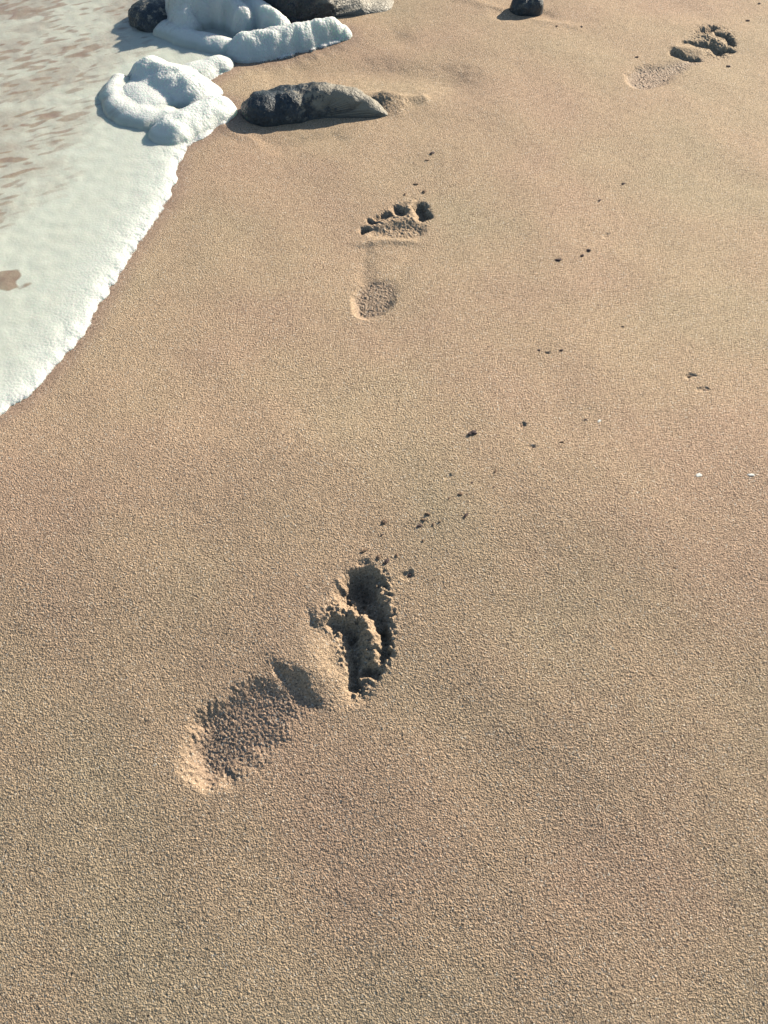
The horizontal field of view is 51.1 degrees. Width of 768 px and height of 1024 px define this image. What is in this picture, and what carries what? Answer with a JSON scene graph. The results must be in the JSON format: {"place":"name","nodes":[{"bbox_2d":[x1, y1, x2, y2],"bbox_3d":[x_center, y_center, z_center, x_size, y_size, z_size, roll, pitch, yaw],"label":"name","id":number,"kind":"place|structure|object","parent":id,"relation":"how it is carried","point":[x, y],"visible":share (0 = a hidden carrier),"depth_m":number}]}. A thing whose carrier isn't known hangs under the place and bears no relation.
{"place":"outdoors","nodes":[
{"label":"outdoors","id":0,"kind":"place"},
{"bbox_2d":[0,0,767,1023],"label":"sand","id":1,"kind":"structure","parent":0,"point":[524,780],"depth_m":0.77},
{"bbox_2d":[128,0,166,32],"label":"rock","id":2,"kind":"object","parent":1,"relation":"on","point":[148,16],"visible":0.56,"depth_m":1.34},
{"bbox_2d":[0,0,351,414],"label":"sea foam","id":3,"kind":"object","parent":1,"relation":"on","point":[109,114],"visible":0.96,"depth_m":1.16},
{"bbox_2d":[177,560,403,789],"bbox_3d":[-0.070,0.151,0.723,0.104,0.049,0.261,38,63,23],"label":"footprint","id":4,"kind":"object","parent":1,"relation":"on","point":[338,642],"visible":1,"depth_m":0.72},
{"bbox_2d":[240,81,387,126],"bbox_3d":[-0.104,-0.604,1.205,0.221,0.076,0.077,-7,55,-5],"label":"rock","id":5,"kind":"object","parent":1,"relation":"on","point":[289,104],"visible":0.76,"depth_m":1.18},
{"bbox_2d":[263,0,393,22],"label":"rock","id":6,"kind":"object","parent":1,"relation":"on","point":[292,11],"visible":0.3,"depth_m":1.36},
{"bbox_2d":[348,197,431,320],"bbox_3d":[0.009,-0.321,1.011,0.104,0.017,0.244,0,55,0],"label":"footprint","id":7,"kind":"object","parent":1,"relation":"on","point":[392,235],"visible":1,"depth_m":1.01},
{"bbox_2d":[467,430,476,435],"bbox_3d":[0.092,-0.082,0.838,0.011,0.004,0.006,-23,58,-15],"label":"grit","id":8,"kind":"object","parent":1,"relation":"on","point":[473,432],"visible":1,"depth_m":0.84},
{"bbox_2d":[509,0,543,15],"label":"rock","id":9,"kind":"object","parent":1,"relation":"on","point":[526,7],"visible":0.73,"depth_m":1.38},
{"bbox_2d":[621,21,739,94],"bbox_3d":[0.503,-0.749,1.335,0.105,0.027,0.343,35,62,22],"label":"footprint","id":10,"kind":"object","parent":1,"relation":"on","point":[697,46],"visible":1,"depth_m":1.34}
]}

